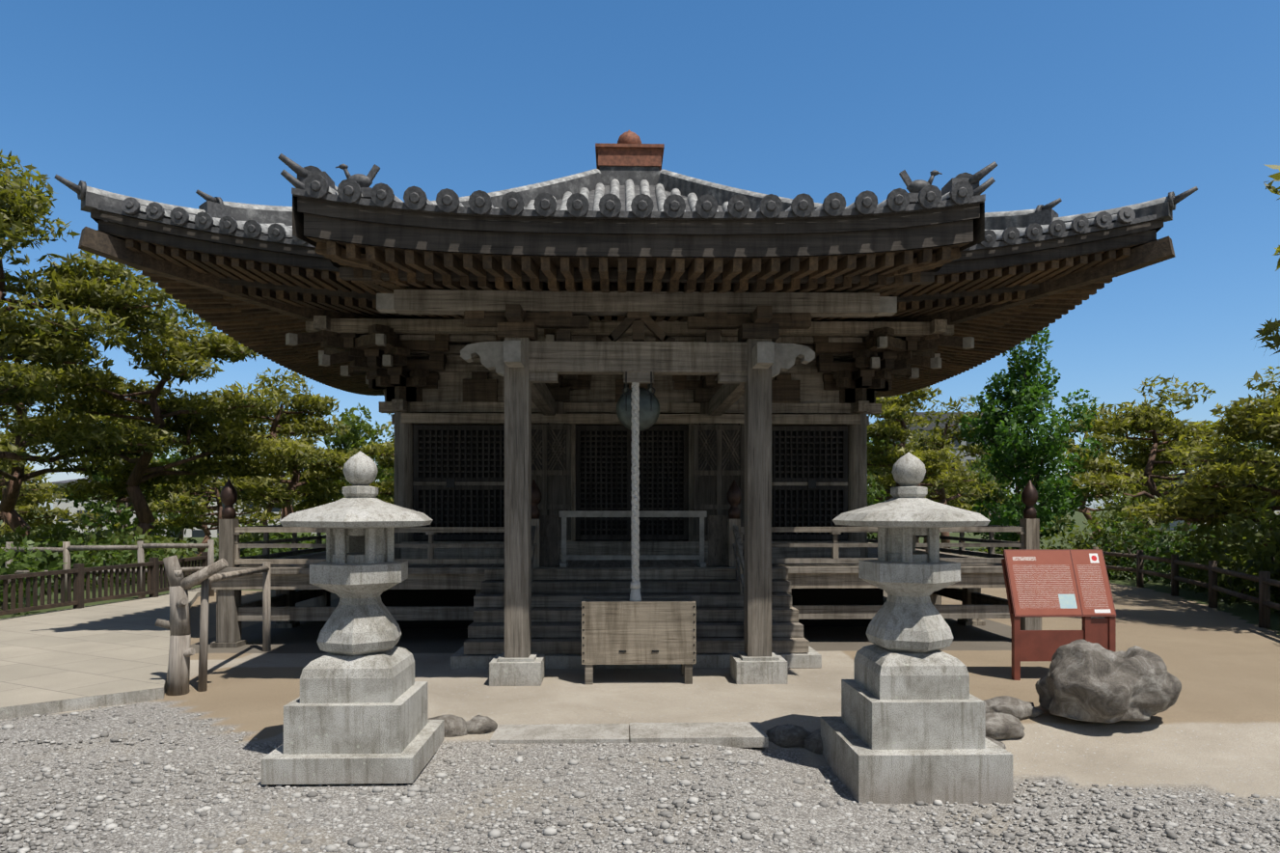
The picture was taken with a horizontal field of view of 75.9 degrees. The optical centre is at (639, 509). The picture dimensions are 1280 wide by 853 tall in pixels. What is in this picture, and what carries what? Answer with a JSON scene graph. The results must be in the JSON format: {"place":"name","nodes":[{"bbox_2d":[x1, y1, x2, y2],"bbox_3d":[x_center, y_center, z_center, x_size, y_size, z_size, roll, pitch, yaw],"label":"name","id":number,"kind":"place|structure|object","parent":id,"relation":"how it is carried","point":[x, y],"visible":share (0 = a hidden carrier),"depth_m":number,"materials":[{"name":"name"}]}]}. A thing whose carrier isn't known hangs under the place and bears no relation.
{"place":"outdoors","nodes":[
{"label":"outdoors","id":0,"kind":"place"},
{"bbox_2d":[0,586,216,719],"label":"paved path","id":1,"kind":"structure","parent":0,"point":[107,651],"depth_m":8.97,"materials":[{"name":"stone"}]},
{"bbox_2d":[0,551,207,615],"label":"fence","id":2,"kind":"object","parent":1,"relation":"on","point":[78,570],"visible":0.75,"depth_m":13.64,"materials":[{"name":"brown wood"}]},
{"bbox_2d":[0,510,1279,852],"bbox_3d":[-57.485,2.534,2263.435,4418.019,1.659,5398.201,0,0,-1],"label":"ground","id":3,"kind":"structure","parent":0,"point":[1213,730],"depth_m":6.10,"materials":[{"name":"beige sand"}]},
{"bbox_2d":[0,429,40,490],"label":"tree","id":4,"kind":"object","parent":3,"relation":"on","point":[13,444],"visible":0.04,"depth_m":61.74,"materials":[{"name":"green plant"}]},
{"bbox_2d":[0,407,65,538],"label":"pine","id":5,"kind":"object","parent":3,"relation":"on","point":[7,439],"visible":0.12,"depth_m":57.15,"materials":[{"name":"green plant"}]},
{"bbox_2d":[0,535,68,615],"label":"shrub","id":6,"kind":"object","parent":3,"relation":"on","point":[8,556],"visible":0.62,"depth_m":13.79,"materials":[{"name":"green plant"}]},
{"bbox_2d":[0,461,71,537],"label":"tree","id":7,"kind":"object","parent":3,"relation":"on","point":[30,498],"visible":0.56,"depth_m":45.16,"materials":[{"name":"green plant"}]},
{"bbox_2d":[0,524,85,594],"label":"shrub","id":8,"kind":"object","parent":3,"relation":"on","point":[54,531],"visible":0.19,"depth_m":21.95,"materials":[{"name":"green plant"}]},
{"bbox_2d":[24,520,103,554],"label":"shrub","id":9,"kind":"object","parent":3,"relation":"on","point":[64,526],"visible":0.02,"depth_m":26.52,"materials":[{"name":"green plant"}]},
{"bbox_2d":[0,296,159,539],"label":"pine","id":10,"kind":"object","parent":3,"relation":"on","point":[13,518],"visible":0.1,"depth_m":25.98,"materials":[{"name":"green plant"}]},
{"bbox_2d":[50,477,136,533],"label":"building","id":11,"kind":"structure","parent":3,"relation":"on","point":[62,504],"depth_m":115.91,"materials":[{"name":"grey"}]},
{"bbox_2d":[0,148,191,466],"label":"pine","id":12,"kind":"object","parent":3,"relation":"on","point":[70,289],"visible":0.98,"depth_m":17.43,"materials":[{"name":"green plant"}]},
{"bbox_2d":[0,520,204,599],"bbox_3d":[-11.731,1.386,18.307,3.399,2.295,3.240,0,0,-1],"label":"shrub","id":13,"kind":"object","parent":3,"relation":"on","point":[102,558],"visible":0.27,"depth_m":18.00,"materials":[{"name":"green plant"}]},
{"bbox_2d":[0,539,214,601],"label":"wooden fence","id":14,"kind":"object","parent":3,"relation":"on","point":[67,548],"visible":0.46,"depth_m":15.56,"materials":[{"name":"brown wood"}]},
{"bbox_2d":[62,455,157,515],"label":"tree","id":15,"kind":"object","parent":3,"relation":"on","point":[64,496],"depth_m":60.98,"materials":[{"name":"green plant"}]},
{"bbox_2d":[60,456,182,531],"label":"pine","id":16,"kind":"object","parent":3,"relation":"on","point":[71,518],"visible":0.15,"depth_m":47.29,"materials":[{"name":"green plant"}]},
{"bbox_2d":[59,417,185,535],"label":"tree","id":17,"kind":"object","parent":3,"relation":"on","point":[99,508],"visible":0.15,"depth_m":40.66,"materials":[{"name":"green plant"}]},
{"bbox_2d":[60,518,201,582],"bbox_3d":[-14.606,1.589,23.080,3.642,2.683,3.639,0,0,-1],"label":"shrub","id":18,"kind":"object","parent":3,"relation":"on","point":[176,530],"visible":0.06,"depth_m":23.30,"materials":[{"name":"green plant"}]},
{"bbox_2d":[0,293,303,557],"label":"pine","id":19,"kind":"object","parent":3,"relation":"on","point":[85,390],"visible":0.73,"depth_m":21.40,"materials":[{"name":"green plant"}]},
{"bbox_2d":[150,433,223,540],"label":"tree","id":20,"kind":"object","parent":3,"relation":"on","point":[177,455],"visible":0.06,"depth_m":59.89,"materials":[{"name":"green plant"}]},
{"bbox_2d":[171,447,219,556],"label":"tree","id":21,"kind":"object","parent":3,"relation":"on","point":[207,533],"visible":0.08,"depth_m":55.15,"materials":[{"name":"green plant"}]},
{"bbox_2d":[155,555,271,695],"bbox_3d":[-4.230,1.123,8.788,0.642,1.391,2.474,0,0,-1],"label":"forked log post","id":22,"kind":"object","parent":3,"relation":"on","point":[181,651],"visible":0.92,"depth_m":7.67,"materials":[{"name":"brown wood"}]},
{"bbox_2d":[147,442,281,562],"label":"pine","id":23,"kind":"object","parent":3,"relation":"on","point":[183,496],"visible":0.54,"depth_m":41.34,"materials":[{"name":"green plant"}]},
{"bbox_2d":[151,476,316,537],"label":"tree","id":24,"kind":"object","parent":3,"relation":"on","point":[197,532],"depth_m":98.64,"materials":[{"name":"grey"}]},
{"bbox_2d":[222,406,300,525],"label":"pine","id":25,"kind":"object","parent":3,"relation":"on","point":[283,477],"visible":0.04,"depth_m":55.91,"materials":[{"name":"green plant"}]},
{"bbox_2d":[214,522,323,561],"bbox_3d":[-13.265,1.693,29.837,4.355,2.483,3.307,0,0,-28],"label":"shrub","id":26,"kind":"object","parent":3,"relation":"on","point":[216,544],"depth_m":29.39,"materials":[{"name":"green plant"}]},
{"bbox_2d":[239,519,312,557],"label":"shrub","id":27,"kind":"object","parent":3,"relation":"on","point":[257,535],"visible":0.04,"depth_m":26.45,"materials":[{"name":"green plant"}]},
{"bbox_2d":[190,367,368,549],"bbox_3d":[-10.313,-0.897,24.114,5.181,6.924,4.769,0,0,-38],"label":"pine","id":28,"kind":"object","parent":3,"relation":"on","point":[258,489],"visible":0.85,"depth_m":24.45,"materials":[{"name":"green plant"}]},
{"bbox_2d":[240,532,326,558],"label":"shrub","id":29,"kind":"object","parent":3,"relation":"on","point":[258,551],"visible":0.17,"depth_m":20.33,"materials":[{"name":"green plant"}]},
{"bbox_2d":[252,409,347,519],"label":"pine","id":30,"kind":"object","parent":3,"relation":"on","point":[309,440],"visible":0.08,"depth_m":41.90,"materials":[{"name":"green plant"}]},
{"bbox_2d":[295,403,394,505],"bbox_3d":[-11.649,-0.624,33.159,3.944,7.335,4.050,0,0,-1],"label":"tree","id":31,"kind":"object","parent":3,"relation":"on","point":[346,443],"visible":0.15,"depth_m":32.44,"materials":[{"name":"green plant"}]},
{"bbox_2d":[261,451,444,784],"bbox_3d":[-1.931,0.664,5.673,0.977,2.140,1.055,0,0,-1],"label":"stone lantern","id":32,"kind":"object","parent":3,"relation":"on","point":[355,711],"visible":1,"depth_m":5.38,"materials":[{"name":"stone"}]},
{"bbox_2d":[339,415,386,481],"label":"tree","id":33,"kind":"object","parent":3,"relation":"on","point":[367,432],"visible":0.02,"depth_m":61.80,"materials":[{"name":"green plant"}]},
{"bbox_2d":[343,412,394,504],"bbox_3d":[-8.305,-0.531,29.155,6.090,7.192,4.657,0,0,30],"label":"tree","id":34,"kind":"object","parent":3,"relation":"on","point":[387,454],"visible":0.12,"depth_m":28.76,"materials":[{"name":"green plant"}]},
{"bbox_2d":[374,436,394,497],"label":"tree","id":35,"kind":"object","parent":3,"relation":"on","point":[382,465],"visible":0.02,"depth_m":47.68,"materials":[{"name":"green plant"}]},
{"bbox_2d":[382,438,394,480],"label":"tree","id":36,"kind":"object","parent":3,"relation":"on","point":[391,476],"depth_m":42.94,"materials":[{"name":"green plant"}]},
{"bbox_2d":[210,479,1041,648],"bbox_3d":[-0.186,0.664,14.955,10.640,2.100,11.910,0,0,-1],"label":"veranda","id":37,"kind":"object","parent":3,"relation":"on","point":[289,574],"visible":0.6,"depth_m":10.40,"materials":[{"name":"brown wood"}]},
{"bbox_2d":[539,510,728,567],"bbox_3d":[-0.074,0.369,10.562,2.420,0.710,0.400,0,0,-1],"label":"railing","id":38,"kind":"object","parent":37,"relation":"on","point":[550,542],"visible":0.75,"depth_m":10.53,"materials":[{"name":"grey wood"}]},
{"bbox_2d":[379,399,883,628],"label":"temple hall","id":39,"kind":"structure","parent":3,"relation":"on","point":[449,463],"depth_m":12.13,"materials":[{"name":"brown wood"}]},
{"bbox_2d":[54,129,1198,274],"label":"temple roof","id":40,"kind":"structure","parent":39,"relation":"on","point":[627,170],"depth_m":9.59,"materials":[{"name":"grey tile"}]},
{"bbox_2d":[78,226,1175,403],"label":"roof eaves","id":41,"kind":"object","parent":39,"relation":"on","point":[333,329],"visible":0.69,"depth_m":11.39,"materials":[{"name":"brown wood"}]},
{"bbox_2d":[450,568,821,669],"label":"stairs","id":42,"kind":"structure","parent":3,"relation":"on","point":[558,594],"depth_m":9.44,"materials":[{"name":"wood"}]},
{"bbox_2d":[376,289,897,685],"bbox_3d":[-0.061,-0.231,10.027,5.200,3.890,4.390,0,0,-1],"label":"temple porch","id":43,"kind":"object","parent":3,"relation":"on","point":[528,366],"visible":0.98,"depth_m":8.19,"materials":[{"name":"grey wood"}]},
{"bbox_2d":[277,153,997,296],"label":"porch roof","id":44,"kind":"structure","parent":43,"relation":"on","point":[357,228],"depth_m":7.00,"materials":[{"name":"grey tile"}]},
{"bbox_2d":[616,371,659,600],"bbox_3d":[-0.017,-0.192,8.309,0.450,2.372,0.316,0,0,-1],"label":"bell rope","id":45,"kind":"object","parent":44,"relation":"hanging from","point":[638,409],"visible":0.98,"depth_m":8.22,"materials":[{"name":"white fabric"}]},
{"bbox_2d":[581,596,696,683],"bbox_3d":[-0.017,1.310,8.299,1.120,0.810,0.527,0,0,-1],"label":"offering box","id":46,"kind":"object","parent":3,"relation":"on","point":[645,630],"visible":0.98,"depth_m":8.04,"materials":[{"name":"brown wood"}]},
{"bbox_2d":[0,704,1279,852],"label":"gravel pebbles","id":47,"kind":"object","parent":3,"relation":"on","point":[1094,840],"visible":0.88,"depth_m":4.84,"materials":[{"name":"grey gravel"}]},
{"bbox_2d":[427,695,1044,754],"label":"edging rocks","id":48,"kind":"object","parent":3,"relation":"on","point":[1005,715],"visible":0.62,"depth_m":6.30,"materials":[{"name":"stone"}]},
{"bbox_2d":[867,474,886,539],"bbox_3d":[7.893,-0.012,31.897,3.060,6.475,4.104,0,0,14],"label":"tree","id":49,"kind":"object","parent":3,"relation":"on","point":[872,491],"visible":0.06,"depth_m":30.23,"materials":[{"name":"green plant"}]},
{"bbox_2d":[867,437,898,543],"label":"tree","id":50,"kind":"object","parent":3,"relation":"on","point":[869,533],"visible":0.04,"depth_m":45.41,"materials":[{"name":"green plant"}]},
{"bbox_2d":[867,419,899,494],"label":"tree","id":51,"kind":"object","parent":3,"relation":"on","point":[883,440],"depth_m":56.59,"materials":[{"name":"green plant"}]},
{"bbox_2d":[820,452,1012,803],"bbox_3d":[1.888,0.750,5.770,1.000,2.310,1.055,0,0,-1],"label":"stone lantern","id":52,"kind":"object","parent":3,"relation":"on","point":[908,725],"visible":1,"depth_m":5.47,"materials":[{"name":"stone"}]},
{"bbox_2d":[867,384,980,540],"bbox_3d":[10.696,-1.379,34.466,6.994,9.359,5.467,0,0,-35],"label":"pine","id":53,"kind":"object","parent":3,"relation":"on","point":[886,458],"visible":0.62,"depth_m":33.35,"materials":[{"name":"green plant"}]},
{"bbox_2d":[904,427,948,549],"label":"tree","id":54,"kind":"object","parent":3,"relation":"on","point":[925,538],"visible":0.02,"depth_m":60.48,"materials":[{"name":"green plant"}]},
{"bbox_2d":[867,394,1002,552],"bbox_3d":[14.622,-0.959,39.907,7.051,8.999,5.318,0,0,-1],"label":"pine","id":55,"kind":"object","parent":3,"relation":"on","point":[940,441],"visible":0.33,"depth_m":39.35,"materials":[{"name":"green plant"}]},
{"bbox_2d":[880,411,1006,532],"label":"tree","id":56,"kind":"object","parent":3,"relation":"on","point":[955,447],"depth_m":118.91,"materials":[{"name":"grey"}]},
{"bbox_2d":[912,431,988,543],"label":"pine","id":57,"kind":"object","parent":3,"relation":"on","point":[963,504],"visible":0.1,"depth_m":47.17,"materials":[{"name":"green plant"}]},
{"bbox_2d":[964,442,1015,552],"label":"tree","id":58,"kind":"object","parent":3,"relation":"on","point":[998,500],"visible":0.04,"depth_m":59.14,"materials":[{"name":"green plant"}]},
{"bbox_2d":[967,546,1015,557],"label":"hedge","id":59,"kind":"object","parent":3,"relation":"on","point":[997,552],"depth_m":23.28,"materials":[{"name":"green plant"}]},
{"bbox_2d":[948,456,1039,550],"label":"tree","id":60,"kind":"object","parent":3,"relation":"on","point":[1000,494],"visible":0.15,"depth_m":48.93,"materials":[{"name":"green plant"}]},
{"bbox_2d":[995,428,1056,542],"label":"tree","id":61,"kind":"object","parent":3,"relation":"on","point":[1019,479],"visible":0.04,"depth_m":65.46,"materials":[{"name":"green plant"}]},
{"bbox_2d":[957,326,1105,552],"bbox_3d":[12.207,-1.505,26.085,4.719,9.105,4.192,0,0,-44],"label":"tree","id":62,"kind":"object","parent":3,"relation":"on","point":[1009,442],"visible":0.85,"depth_m":25.57,"materials":[{"name":"green plant"}]},
{"bbox_2d":[1001,548,1116,680],"bbox_3d":[4.267,1.062,8.399,1.030,1.305,0.323,0,0,-1],"label":"sign board","id":63,"kind":"object","parent":3,"relation":"on","point":[1047,583],"visible":0.73,"depth_m":8.30,"materials":[{"name":"red metal"}]},
{"bbox_2d":[1039,510,1144,579],"bbox_3d":[11.443,1.310,21.096,2.323,2.614,2.591,0,0,-1],"label":"hedge","id":64,"kind":"object","parent":3,"relation":"on","point":[1084,544],"visible":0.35,"depth_m":20.82,"materials":[{"name":"green plant"}]},
{"bbox_2d":[1037,401,1153,546],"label":"pine","id":65,"kind":"object","parent":3,"relation":"on","point":[1103,437],"visible":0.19,"depth_m":47.81,"materials":[{"name":"green plant"}]},
{"bbox_2d":[1034,639,1181,722],"bbox_3d":[3.851,1.395,6.826,1.032,0.643,0.898,0,0,-1],"label":"boulder","id":66,"kind":"object","parent":3,"relation":"on","point":[1084,680],"visible":1,"depth_m":6.53,"materials":[{"name":"grey stone"}]},
{"bbox_2d":[1089,408,1185,531],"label":"pine","id":67,"kind":"object","parent":3,"relation":"on","point":[1121,439],"visible":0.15,"depth_m":57.48,"materials":[{"name":"green plant"}]},
{"bbox_2d":[1084,489,1191,580],"bbox_3d":[12.466,0.880,20.572,2.458,2.821,2.009,0,0,34],"label":"hedge","id":68,"kind":"object","parent":3,"relation":"on","point":[1121,513],"visible":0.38,"depth_m":20.54,"materials":[{"name":"green plant"}]},
{"bbox_2d":[1123,433,1182,524],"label":"tree","id":69,"kind":"object","parent":3,"relation":"on","point":[1177,472],"depth_m":62.89,"materials":[{"name":"green plant"}]},
{"bbox_2d":[1087,514,1223,585],"bbox_3d":[12.511,1.119,19.343,3.405,2.028,2.537,0,0,-1],"label":"shrub","id":70,"kind":"object","parent":3,"relation":"on","point":[1147,550],"visible":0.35,"depth_m":19.33,"materials":[{"name":"green plant"}]},
{"bbox_2d":[1117,434,1196,558],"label":"pine","id":71,"kind":"object","parent":3,"relation":"on","point":[1157,472],"visible":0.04,"depth_m":47.25,"materials":[{"name":"green plant"}]},
{"bbox_2d":[1095,524,1232,579],"bbox_3d":[14.004,1.497,21.931,3.912,2.310,3.288,0,0,-1],"label":"shrub","id":72,"kind":"object","parent":3,"relation":"on","point":[1180,531],"visible":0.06,"depth_m":21.98,"materials":[{"name":"green plant"}]},
{"bbox_2d":[1054,374,1279,570],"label":"pine","id":73,"kind":"object","parent":3,"relation":"on","point":[1153,420],"visible":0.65,"depth_m":26.79,"materials":[{"name":"green plant"}]},
{"bbox_2d":[1092,546,1279,627],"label":"post rail fence","id":74,"kind":"object","parent":3,"relation":"on","point":[1264,580],"visible":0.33,"depth_m":14.34,"materials":[{"name":"brown wood"}]},
{"bbox_2d":[1121,366,1279,598],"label":"pine","id":75,"kind":"object","parent":3,"relation":"on","point":[1216,498],"visible":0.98,"depth_m":15.57,"materials":[{"name":"green plant"}]},
{"bbox_2d":[1162,521,1257,589],"bbox_3d":[12.726,1.157,18.179,2.949,2.151,2.577,0,0,-1],"label":"hedge","id":76,"kind":"object","parent":3,"relation":"on","point":[1167,553],"visible":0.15,"depth_m":17.83,"materials":[{"name":"green plant"}]},
{"bbox_2d":[1159,472,1279,530],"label":"tree","id":77,"kind":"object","parent":3,"relation":"on","point":[1173,524],"depth_m":132.75,"materials":[{"name":"grey"}]},
{"bbox_2d":[1179,508,1270,598],"bbox_3d":[12.278,1.082,16.544,2.800,2.345,2.895,0,0,-1],"label":"hedge","id":78,"kind":"object","parent":3,"relation":"on","point":[1200,531],"visible":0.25,"depth_m":16.81,"materials":[{"name":"green plant"}]},
{"bbox_2d":[1179,442,1277,539],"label":"tree","id":79,"kind":"object","parent":3,"relation":"on","point":[1260,483],"visible":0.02,"depth_m":48.15,"materials":[{"name":"green plant"}]},
{"bbox_2d":[1186,508,1279,602],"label":"hedge","id":80,"kind":"object","parent":3,"relation":"on","point":[1218,550],"visible":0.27,"depth_m":15.44,"materials":[{"name":"green plant"}]},
{"bbox_2d":[1213,497,1279,614],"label":"hedge","id":81,"kind":"object","parent":3,"relation":"on","point":[1270,547],"visible":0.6,"depth_m":13.78,"materials":[{"name":"green plant"}]},
{"bbox_2d":[1216,503,1279,604],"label":"hedge","id":82,"kind":"object","parent":3,"relation":"on","point":[1247,564],"visible":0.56,"depth_m":13.94,"materials":[{"name":"green plant"}]},
{"bbox_2d":[1243,439,1278,537],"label":"tree","id":83,"kind":"object","parent":3,"relation":"on","point":[1257,444],"visible":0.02,"depth_m":57.97,"materials":[{"name":"green plant"}]},
{"bbox_2d":[1251,163,1279,355],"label":"tree","id":84,"kind":"object","parent":3,"relation":"on","point":[1270,327],"visible":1,"depth_m":11.84,"materials":[{"name":"green plant"}]},
{"bbox_2d":[1254,458,1279,524],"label":"tree","id":85,"kind":"object","parent":3,"relation":"on","point":[1275,502],"visible":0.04,"depth_m":49.34,"materials":[{"name":"green plant"}]},
{"bbox_2d":[1257,453,1279,506],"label":"tree","id":86,"kind":"object","parent":3,"relation":"on","point":[1277,487],"visible":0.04,"depth_m":23.79,"materials":[{"name":"green plant"}]},
{"bbox_2d":[0,0,1279,510],"label":"sky","id":87,"kind":"structure","parent":0,"point":[1091,105],"materials":[{"name":"blue"}]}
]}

